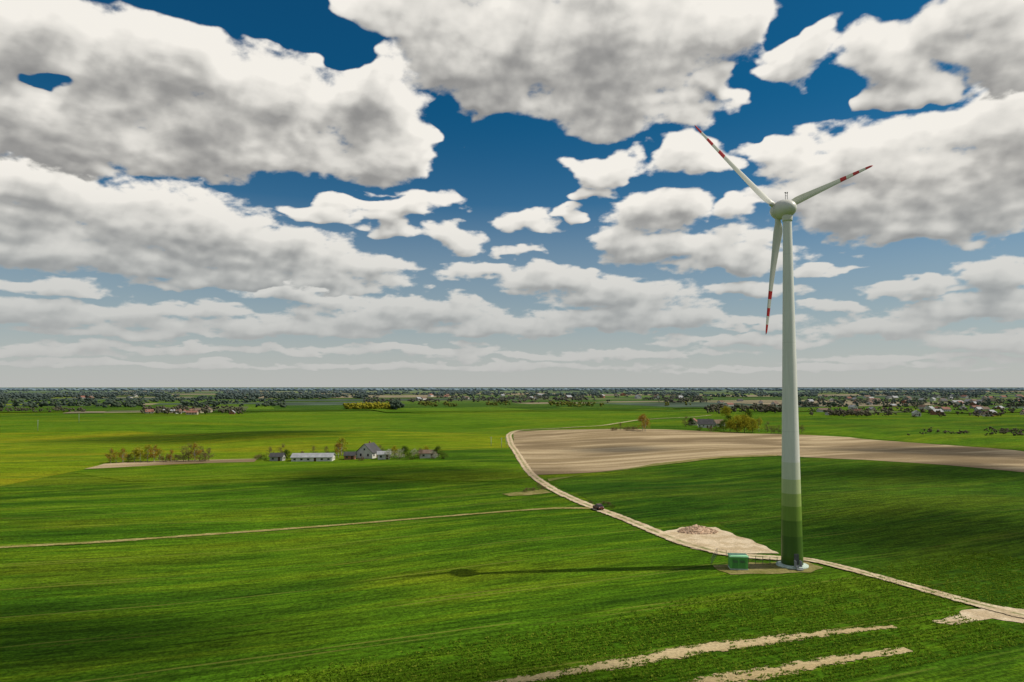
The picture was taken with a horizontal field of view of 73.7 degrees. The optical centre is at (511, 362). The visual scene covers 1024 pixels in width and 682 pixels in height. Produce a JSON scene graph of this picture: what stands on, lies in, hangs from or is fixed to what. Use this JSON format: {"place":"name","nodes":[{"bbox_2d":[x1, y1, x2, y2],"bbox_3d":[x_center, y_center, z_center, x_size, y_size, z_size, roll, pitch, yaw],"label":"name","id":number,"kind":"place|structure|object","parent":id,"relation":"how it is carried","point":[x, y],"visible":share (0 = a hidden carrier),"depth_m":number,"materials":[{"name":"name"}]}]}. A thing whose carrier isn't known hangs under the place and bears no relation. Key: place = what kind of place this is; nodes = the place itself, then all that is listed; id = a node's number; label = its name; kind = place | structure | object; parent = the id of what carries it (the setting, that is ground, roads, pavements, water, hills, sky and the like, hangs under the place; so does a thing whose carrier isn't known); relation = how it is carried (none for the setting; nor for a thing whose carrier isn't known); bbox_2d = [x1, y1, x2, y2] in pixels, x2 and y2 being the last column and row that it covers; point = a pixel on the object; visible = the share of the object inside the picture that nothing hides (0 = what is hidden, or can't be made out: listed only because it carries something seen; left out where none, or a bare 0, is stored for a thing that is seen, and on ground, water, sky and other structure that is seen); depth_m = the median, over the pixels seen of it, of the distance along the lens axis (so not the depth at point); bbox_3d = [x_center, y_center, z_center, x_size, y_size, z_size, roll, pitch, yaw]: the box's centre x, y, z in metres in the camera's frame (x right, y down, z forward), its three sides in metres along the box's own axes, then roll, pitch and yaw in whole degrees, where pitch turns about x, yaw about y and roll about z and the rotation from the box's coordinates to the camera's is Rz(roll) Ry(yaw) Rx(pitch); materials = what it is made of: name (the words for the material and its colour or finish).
{"place":"outdoors","nodes":[
{"label":"outdoors","id":0,"kind":"place"},
{"bbox_2d":[10,398,119,399],"bbox_3d":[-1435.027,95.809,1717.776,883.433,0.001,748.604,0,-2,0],"label":"distant field","id":1,"kind":"structure","parent":0,"point":[73,398],"depth_m":2020.44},
{"bbox_2d":[3,405,162,410],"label":"distant field","id":2,"kind":"structure","parent":0,"point":[88,408],"depth_m":1143.40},
{"bbox_2d":[0,406,85,411],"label":"tree belt","id":3,"kind":"object","parent":2,"relation":"on","point":[57,408],"visible":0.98,"depth_m":980.71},
{"bbox_2d":[66,411,154,412],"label":"distant field","id":4,"kind":"structure","parent":0,"point":[101,412],"depth_m":934.65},
{"bbox_2d":[66,401,204,403],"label":"distant field","id":5,"kind":"structure","parent":0,"point":[165,402],"depth_m":1523.64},
{"bbox_2d":[0,406,273,411],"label":"distant field","id":6,"kind":"structure","parent":0,"point":[260,407],"depth_m":1006.05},
{"bbox_2d":[105,406,248,411],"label":"distant field","id":7,"kind":"structure","parent":0,"point":[245,407],"depth_m":1048.36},
{"bbox_2d":[92,404,261,406],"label":"distant field","id":8,"kind":"structure","parent":0,"point":[220,405],"depth_m":1266.11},
{"bbox_2d":[102,410,355,413],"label":"distant field","id":9,"kind":"structure","parent":0,"point":[250,411],"depth_m":978.55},
{"bbox_2d":[140,404,245,413],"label":"tree belt","id":10,"kind":"object","parent":9,"relation":"on","point":[186,408],"visible":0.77,"depth_m":944.97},
{"bbox_2d":[389,399,404,409],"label":"tree belt","id":11,"kind":"object","parent":9,"relation":"on","point":[395,404],"visible":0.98,"depth_m":1053.33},
{"bbox_2d":[124,397,340,398],"bbox_3d":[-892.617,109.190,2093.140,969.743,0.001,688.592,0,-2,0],"label":"distant field","id":12,"kind":"structure","parent":0,"point":[185,397],"depth_m":2035.84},
{"bbox_2d":[124,393,346,394],"bbox_3d":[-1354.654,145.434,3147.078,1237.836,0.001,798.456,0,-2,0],"label":"distant field","id":13,"kind":"structure","parent":0,"point":[232,394],"depth_m":2993.48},
{"bbox_2d":[0,431,508,485],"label":"lime field","id":14,"kind":"structure","parent":0,"point":[27,456],"depth_m":426.95,"materials":[{"name":"green plant"}]},
{"bbox_2d":[105,447,115,462],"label":"budding tree","id":15,"kind":"object","parent":14,"relation":"on","point":[111,451],"visible":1,"depth_m":312.82,"materials":[{"name":"orange plant"}]},
{"bbox_2d":[118,447,127,462],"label":"budding tree","id":16,"kind":"object","parent":14,"relation":"on","point":[123,455],"visible":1,"depth_m":315.65,"materials":[{"name":"orange plant"}]},
{"bbox_2d":[129,447,141,461],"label":"birch tree","id":17,"kind":"object","parent":14,"relation":"on","point":[135,455],"visible":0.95,"depth_m":317.90,"materials":[{"name":"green plant"}]},
{"bbox_2d":[133,445,144,461],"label":"birch tree","id":18,"kind":"object","parent":14,"relation":"on","point":[141,450],"visible":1,"depth_m":317.53,"materials":[{"name":"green plant"}]},
{"bbox_2d":[140,444,153,461],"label":"birch tree","id":19,"kind":"object","parent":14,"relation":"on","point":[148,447],"visible":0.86,"depth_m":320.73,"materials":[{"name":"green plant"}]},
{"bbox_2d":[148,445,159,460],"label":"budding tree","id":20,"kind":"object","parent":14,"relation":"on","point":[150,451],"visible":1,"depth_m":319.84,"materials":[{"name":"orange plant"}]},
{"bbox_2d":[153,448,165,460],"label":"birch tree","id":21,"kind":"object","parent":14,"relation":"on","point":[160,451],"visible":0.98,"depth_m":321.67,"materials":[{"name":"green plant"}]},
{"bbox_2d":[157,453,172,461],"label":"bush","id":22,"kind":"object","parent":14,"relation":"on","point":[165,458],"visible":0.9,"depth_m":322.18,"materials":[{"name":"green plant"}]},
{"bbox_2d":[174,446,189,460],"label":"bare tree","id":23,"kind":"object","parent":14,"relation":"on","point":[182,456],"visible":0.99,"depth_m":324.17,"materials":[{"name":"brown plant"}]},
{"bbox_2d":[178,443,194,460],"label":"bare tree","id":24,"kind":"object","parent":14,"relation":"on","point":[188,452],"visible":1,"depth_m":324.89,"materials":[{"name":"brown plant"}]},
{"bbox_2d":[189,443,202,460],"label":"budding tree","id":25,"kind":"object","parent":14,"relation":"on","point":[194,445],"visible":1,"depth_m":325.26,"materials":[{"name":"orange plant"}]},
{"bbox_2d":[153,402,380,405],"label":"distant field","id":26,"kind":"structure","parent":0,"point":[314,403],"depth_m":1414.99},
{"bbox_2d":[167,393,415,393],"bbox_3d":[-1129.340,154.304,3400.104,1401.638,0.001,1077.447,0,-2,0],"label":"distant field","id":27,"kind":"structure","parent":0,"point":[248,393],"depth_m":3418.21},
{"bbox_2d":[213,409,370,411],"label":"distant field","id":28,"kind":"structure","parent":0,"point":[285,410],"depth_m":1009.03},
{"bbox_2d":[0,507,590,547],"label":"field track","id":29,"kind":"structure","parent":0,"point":[275,529],"depth_m":177.32,"materials":[{"name":"soil"}]},
{"bbox_2d":[73,457,530,480],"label":"wheat field","id":30,"kind":"structure","parent":0,"point":[448,470],"depth_m":285.86,"materials":[{"name":"plant"}]},
{"bbox_2d":[86,459,256,468],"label":"dry grass","id":31,"kind":"structure","parent":30,"relation":"on","point":[129,464],"depth_m":317.78,"materials":[{"name":"plant"}]},
{"bbox_2d":[0,411,691,434],"bbox_3d":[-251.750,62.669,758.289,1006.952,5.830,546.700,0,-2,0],"label":"wheat field","id":32,"kind":"structure","parent":0,"point":[505,423],"depth_m":685.52,"materials":[{"name":"plant"}]},
{"bbox_2d":[245,395,458,397],"bbox_3d":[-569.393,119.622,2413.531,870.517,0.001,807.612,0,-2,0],"label":"distant field","id":33,"kind":"structure","parent":0,"point":[387,396],"depth_m":2387.70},
{"bbox_2d":[279,398,521,400],"bbox_3d":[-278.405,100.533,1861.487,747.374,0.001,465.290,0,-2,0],"label":"distant field","id":34,"kind":"structure","parent":0,"point":[364,399],"depth_m":1850.93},
{"bbox_2d":[293,391,522,392],"bbox_3d":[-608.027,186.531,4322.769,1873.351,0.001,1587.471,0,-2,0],"label":"distant field","id":35,"kind":"structure","parent":0,"point":[431,391],"depth_m":4758.53,"materials":[{"name":"green plant"}]},
{"bbox_2d":[268,396,564,398],"bbox_3d":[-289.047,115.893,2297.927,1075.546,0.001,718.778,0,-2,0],"label":"distant field","id":36,"kind":"structure","parent":0,"point":[414,397],"depth_m":2191.62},
{"bbox_2d":[271,403,568,409],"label":"distant field","id":37,"kind":"structure","parent":0,"point":[339,407],"depth_m":1205.27,"materials":[{"name":"plant"}]},
{"bbox_2d":[386,401,500,403],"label":"distant field","id":38,"kind":"structure","parent":0,"point":[406,402],"depth_m":1512.36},
{"bbox_2d":[401,400,496,400],"bbox_3d":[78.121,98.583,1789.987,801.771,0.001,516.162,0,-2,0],"label":"distant field","id":39,"kind":"structure","parent":0,"point":[457,400],"depth_m":1746.14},
{"bbox_2d":[0,0,1023,386],"bbox_3d":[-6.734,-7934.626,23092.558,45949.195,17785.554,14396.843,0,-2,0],"label":"sky","id":40,"kind":"structure","parent":0,"point":[378,194],"depth_m":26830.69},
{"bbox_2d":[0,387,1023,681],"bbox_3d":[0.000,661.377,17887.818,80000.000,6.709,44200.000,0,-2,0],"label":"ground","id":41,"kind":"structure","parent":0,"point":[232,605],"depth_m":129.40,"materials":[{"name":"plant"}]},
{"bbox_2d":[0,396,287,407],"bbox_3d":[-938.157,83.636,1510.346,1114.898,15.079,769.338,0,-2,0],"label":"forest","id":42,"kind":"object","parent":41,"relation":"on","point":[110,402],"visible":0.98,"depth_m":1277.86,"materials":[{"name":"plant"}]},
{"bbox_2d":[0,389,368,398],"bbox_3d":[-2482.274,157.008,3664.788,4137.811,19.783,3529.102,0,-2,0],"label":"forest","id":43,"kind":"object","parent":41,"relation":"on","point":[240,394],"visible":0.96,"depth_m":2231.57,"materials":[{"name":"plant"}]},
{"bbox_2d":[269,453,285,460],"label":"farm shed","id":44,"kind":"structure","parent":41,"relation":"on","point":[277,456],"depth_m":326.74,"materials":[{"name":"grey"}]},
{"bbox_2d":[290,453,335,460],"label":"cattle barn","id":45,"kind":"structure","parent":41,"relation":"on","point":[312,457],"depth_m":325.41,"materials":[{"name":"white"}]},
{"bbox_2d":[334,441,342,457],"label":"budding tree","id":46,"kind":"object","parent":41,"relation":"on","point":[338,445],"visible":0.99,"depth_m":345.74,"materials":[{"name":"orange plant"}]},
{"bbox_2d":[334,437,347,455],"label":"birch tree","id":47,"kind":"object","parent":41,"relation":"on","point":[342,440],"visible":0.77,"depth_m":357.03,"materials":[{"name":"green plant"}]},
{"bbox_2d":[343,452,356,459],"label":"farm shed","id":48,"kind":"structure","parent":41,"relation":"on","point":[349,455],"depth_m":332.62,"materials":[{"name":"brick"}]},
{"bbox_2d":[356,445,376,458],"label":"walls","id":49,"kind":"structure","parent":41,"relation":"on","point":[363,452],"depth_m":338.71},
{"bbox_2d":[356,442,381,452],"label":"roof","id":50,"kind":"structure","parent":49,"relation":"on","point":[372,447],"depth_m":341.44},
{"bbox_2d":[343,402,390,408],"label":"blossoming tree belt","id":51,"kind":"object","parent":41,"relation":"on","point":[370,405],"visible":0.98,"depth_m":1070.69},
{"bbox_2d":[377,451,390,458],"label":"farm shed","id":52,"kind":"structure","parent":41,"relation":"on","point":[381,454],"depth_m":332.41,"materials":[{"name":"white"}]},
{"bbox_2d":[419,450,436,457],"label":"farm shed","id":53,"kind":"structure","parent":41,"relation":"on","point":[426,453],"depth_m":334.88,"materials":[{"name":"white"}]},
{"bbox_2d":[371,407,528,411],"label":"distant field","id":54,"kind":"structure","parent":41,"relation":"on","point":[447,409],"depth_m":1046.70,"materials":[{"name":"plant"}]},
{"bbox_2d":[0,387,1023,390],"bbox_3d":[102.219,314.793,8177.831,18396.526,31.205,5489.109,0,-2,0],"label":"horizon forest","id":55,"kind":"object","parent":41,"relation":"on","point":[510,389],"visible":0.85,"depth_m":5929.39,"materials":[{"name":"plant"}]},
{"bbox_2d":[505,489,550,495],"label":"dry grass","id":56,"kind":"structure","parent":41,"relation":"on","point":[540,491],"depth_m":233.24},
{"bbox_2d":[341,389,818,396],"bbox_3d":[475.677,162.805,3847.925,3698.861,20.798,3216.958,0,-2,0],"label":"forest","id":57,"kind":"object","parent":41,"relation":"on","point":[574,394],"visible":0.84,"depth_m":2824.14,"materials":[{"name":"plant"}]},
{"bbox_2d":[487,625,896,681],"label":"bare soil strip","id":58,"kind":"object","parent":41,"relation":"on","point":[678,652],"visible":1,"depth_m":93.34,"materials":[{"name":"soil"}]},
{"bbox_2d":[713,419,724,426],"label":"farm shed","id":59,"kind":"structure","parent":41,"relation":"on","point":[715,422],"depth_m":637.25,"materials":[{"name":"white concrete"}]},
{"bbox_2d":[664,527,777,552],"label":"gravel yard","id":60,"kind":"structure","parent":41,"relation":"on","point":[725,540],"depth_m":160.25,"materials":[{"name":"gravel"}]},
{"bbox_2d":[675,524,717,533],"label":"rubble pile","id":61,"kind":"object","parent":60,"relation":"on","point":[696,529],"visible":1,"depth_m":169.51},
{"bbox_2d":[717,420,727,430],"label":"green tree","id":62,"kind":"object","parent":41,"relation":"on","point":[722,423],"visible":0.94,"depth_m":568.89,"materials":[{"name":"green plant"}]},
{"bbox_2d":[720,405,731,417],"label":"willow tree","id":63,"kind":"object","parent":41,"relation":"on","point":[726,411],"visible":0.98,"depth_m":793.03,"materials":[{"name":"green plant"}]},
{"bbox_2d":[727,415,746,432],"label":"willow tree","id":64,"kind":"object","parent":41,"relation":"on","point":[736,422],"visible":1,"depth_m":549.55,"materials":[{"name":"green plant"}]},
{"bbox_2d":[737,414,752,432],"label":"willow tree","id":65,"kind":"object","parent":41,"relation":"on","point":[743,417],"visible":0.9,"depth_m":551.60,"materials":[{"name":"green plant"}]},
{"bbox_2d":[746,418,759,432],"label":"willow tree","id":66,"kind":"object","parent":41,"relation":"on","point":[754,425],"visible":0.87,"depth_m":553.58,"materials":[{"name":"green plant"}]},
{"bbox_2d":[713,562,822,573],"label":"gravel yard","id":67,"kind":"structure","parent":41,"relation":"on","point":[765,568],"depth_m":135.83,"materials":[{"name":"gravel"}]},
{"bbox_2d":[727,553,748,569],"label":"transformer kiosk","id":68,"kind":"object","parent":67,"relation":"on","point":[737,561],"visible":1,"depth_m":135.65,"materials":[{"name":"metal"}]},
{"bbox_2d":[732,559,745,568],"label":"doors","id":69,"kind":"structure","parent":68,"relation":"in","point":[742,565],"depth_m":135.56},
{"bbox_2d":[695,125,872,569],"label":"wind turbine","id":70,"kind":"object","parent":67,"relation":"on","point":[784,210],"visible":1,"depth_m":139.14,"materials":[{"name":"metal"}]},
{"bbox_2d":[688,647,911,681],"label":"bare soil strip","id":71,"kind":"object","parent":41,"relation":"on","point":[808,665],"visible":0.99,"depth_m":87.47,"materials":[{"name":"soil"}]},
{"bbox_2d":[823,408,871,415],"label":"hedge","id":72,"kind":"object","parent":41,"relation":"on","point":[836,411],"visible":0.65,"depth_m":850.65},
{"bbox_2d":[770,389,1021,396],"bbox_3d":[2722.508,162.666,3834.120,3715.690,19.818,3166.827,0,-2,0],"label":"forest","id":73,"kind":"object","parent":41,"relation":"on","point":[969,393],"visible":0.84,"depth_m":2988.04,"materials":[{"name":"plant"}]},
{"bbox_2d":[932,606,1023,624],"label":"gravel yard","id":74,"kind":"structure","parent":41,"relation":"on","point":[981,614],"depth_m":107.72,"materials":[{"name":"gravel"}]},
{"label":"walls","id":75,"kind":"object","parent":41,"relation":"on","visible":0},
{"bbox_2d":[697,419,713,424],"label":"roof","id":76,"kind":"structure","parent":75,"relation":"on","point":[704,421],"depth_m":609.93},
{"bbox_2d":[411,408,672,412],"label":"distant field","id":77,"kind":"structure","parent":0,"point":[530,411],"depth_m":979.69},
{"bbox_2d":[515,402,584,403],"bbox_3d":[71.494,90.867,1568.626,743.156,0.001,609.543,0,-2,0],"label":"distant field","id":78,"kind":"structure","parent":0,"point":[537,402],"depth_m":1529.88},
{"bbox_2d":[505,407,619,410],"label":"distant field","id":79,"kind":"structure","parent":0,"point":[542,408],"depth_m":1053.94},
{"bbox_2d":[418,400,690,406],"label":"tree belt","id":80,"kind":"object","parent":79,"relation":"on","point":[426,403],"visible":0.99,"depth_m":1271.33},
{"bbox_2d":[527,398,634,399],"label":"distant field","id":81,"kind":"structure","parent":0,"point":[592,399],"depth_m":1855.31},
{"bbox_2d":[502,395,669,397],"bbox_3d":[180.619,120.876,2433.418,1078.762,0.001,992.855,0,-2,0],"label":"distant field","id":82,"kind":"structure","parent":0,"point":[620,396],"depth_m":2425.56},
{"bbox_2d":[572,391,660,391],"bbox_3d":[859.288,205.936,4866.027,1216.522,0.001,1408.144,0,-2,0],"label":"distant field","id":83,"kind":"structure","parent":0,"point":[619,391],"depth_m":4816.61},
{"bbox_2d":[537,402,707,408],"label":"distant field","id":84,"kind":"structure","parent":0,"point":[607,406],"depth_m":1207.65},
{"bbox_2d":[586,402,663,402],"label":"distant field","id":85,"kind":"structure","parent":0,"point":[630,402],"depth_m":1517.41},
{"bbox_2d":[559,394,702,395],"bbox_3d":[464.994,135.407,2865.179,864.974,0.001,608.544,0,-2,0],"label":"distant field","id":86,"kind":"structure","parent":0,"point":[619,394],"depth_m":2978.14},
{"bbox_2d":[587,393,727,393],"bbox_3d":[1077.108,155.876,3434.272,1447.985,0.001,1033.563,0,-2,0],"label":"distant field","id":87,"kind":"structure","parent":0,"point":[659,393],"depth_m":3454.56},
{"bbox_2d":[510,397,806,401],"bbox_3d":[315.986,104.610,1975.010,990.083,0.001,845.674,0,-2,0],"label":"distant field","id":88,"kind":"structure","parent":0,"point":[718,398],"depth_m":1856.77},
{"bbox_2d":[363,395,712,402],"bbox_3d":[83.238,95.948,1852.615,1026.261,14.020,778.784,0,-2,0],"label":"tree belt","id":89,"kind":"object","parent":88,"relation":"on","point":[672,398],"visible":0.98,"depth_m":1698.28,"materials":[{"name":"plant"}]},
{"bbox_2d":[599,402,771,406],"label":"distant field","id":90,"kind":"structure","parent":0,"point":[678,404],"depth_m":1338.95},
{"bbox_2d":[599,400,779,401],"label":"distant field","id":91,"kind":"structure","parent":0,"point":[696,400],"depth_m":1613.76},
{"bbox_2d":[661,391,833,392],"bbox_3d":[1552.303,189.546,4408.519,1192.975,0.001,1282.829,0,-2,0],"label":"distant field","id":92,"kind":"structure","parent":0,"point":[738,391],"depth_m":4761.34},
{"bbox_2d":[686,405,831,407],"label":"distant field","id":93,"kind":"structure","parent":0,"point":[733,406],"depth_m":1203.37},
{"bbox_2d":[506,415,1023,617],"bbox_3d":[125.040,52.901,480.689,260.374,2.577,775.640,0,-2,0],"label":"dirt road","id":94,"kind":"structure","parent":0,"point":[526,467],"depth_m":154.70,"materials":[{"name":"soil"}]},
{"bbox_2d":[593,504,603,509],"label":"car","id":95,"kind":"object","parent":94,"relation":"on","point":[598,506],"visible":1,"depth_m":199.32,"materials":[{"name":"paint"}]},
{"bbox_2d":[513,429,1023,474],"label":"plowed field","id":96,"kind":"structure","parent":0,"point":[542,452],"depth_m":387.56,"materials":[{"name":"soil"}]},
{"bbox_2d":[637,414,648,430],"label":"budding tree","id":97,"kind":"object","parent":96,"relation":"on","point":[641,416],"visible":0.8,"depth_m":530.43,"materials":[{"name":"orange plant"}]},
{"bbox_2d":[640,416,649,428],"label":"budding tree","id":98,"kind":"object","parent":96,"relation":"on","point":[643,419],"visible":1,"depth_m":525.11,"materials":[{"name":"orange plant"}]},
{"bbox_2d":[548,455,776,480],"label":"grass verge","id":99,"kind":"object","parent":96,"relation":"on","point":[655,464],"depth_m":319.75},
{"bbox_2d":[720,407,845,411],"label":"distant field","id":100,"kind":"structure","parent":0,"point":[802,408],"depth_m":1054.57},
{"bbox_2d":[704,403,781,413],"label":"tree belt","id":101,"kind":"object","parent":100,"relation":"on","point":[761,407],"visible":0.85,"depth_m":966.01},
{"bbox_2d":[684,398,885,401],"bbox_3d":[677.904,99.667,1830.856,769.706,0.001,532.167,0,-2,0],"label":"distant field","id":102,"kind":"structure","parent":0,"point":[768,398],"depth_m":1729.53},
{"bbox_2d":[547,456,1023,608],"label":"wheat field","id":103,"kind":"structure","parent":0,"point":[863,514],"depth_m":199.45,"materials":[{"name":"plant"}]},
{"bbox_2d":[689,394,883,396],"bbox_3d":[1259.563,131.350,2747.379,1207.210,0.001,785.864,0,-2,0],"label":"distant field","id":104,"kind":"structure","parent":0,"point":[805,395],"depth_m":2655.22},
{"bbox_2d":[666,392,913,393],"bbox_3d":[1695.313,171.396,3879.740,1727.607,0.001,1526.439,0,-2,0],"label":"distant field","id":105,"kind":"structure","parent":0,"point":[752,393],"depth_m":4016.57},
{"bbox_2d":[715,400,980,406],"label":"distant field","id":106,"kind":"structure","parent":0,"point":[849,402],"depth_m":1411.36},
{"bbox_2d":[798,395,1023,406],"bbox_3d":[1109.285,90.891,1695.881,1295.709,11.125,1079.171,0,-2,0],"label":"tree belt","id":107,"kind":"object","parent":106,"relation":"on","point":[887,405],"visible":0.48,"depth_m":1375.57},
{"bbox_2d":[717,396,1008,398],"bbox_3d":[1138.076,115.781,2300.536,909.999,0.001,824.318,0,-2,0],"label":"distant field","id":108,"kind":"structure","parent":0,"point":[805,397],"depth_m":2179.14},
{"bbox_2d":[781,428,1023,449],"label":"wheat field","id":109,"kind":"structure","parent":0,"point":[1007,441],"depth_m":477.51,"materials":[{"name":"plant"}]},
{"bbox_2d":[907,426,1023,435],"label":"hedge","id":110,"kind":"object","parent":109,"relation":"on","point":[1006,430],"visible":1,"depth_m":526.30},
{"bbox_2d":[807,406,1022,412],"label":"distant field","id":111,"kind":"structure","parent":0,"point":[971,410],"depth_m":1100.11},
{"bbox_2d":[808,403,1017,416],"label":"tree belt","id":112,"kind":"object","parent":111,"relation":"on","point":[906,410],"visible":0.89,"depth_m":899.84,"materials":[{"name":"plant"}]},
{"bbox_2d":[835,395,1013,397],"bbox_3d":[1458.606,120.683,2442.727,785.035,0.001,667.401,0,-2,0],"label":"distant field","id":113,"kind":"structure","parent":0,"point":[912,396],"depth_m":2390.55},
{"bbox_2d":[889,398,1015,400],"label":"distant field","id":114,"kind":"structure","parent":0,"point":[968,398],"depth_m":2011.35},
{"bbox_2d":[927,404,1022,406],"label":"distant field","id":115,"kind":"structure","parent":0,"point":[993,405],"depth_m":1275.12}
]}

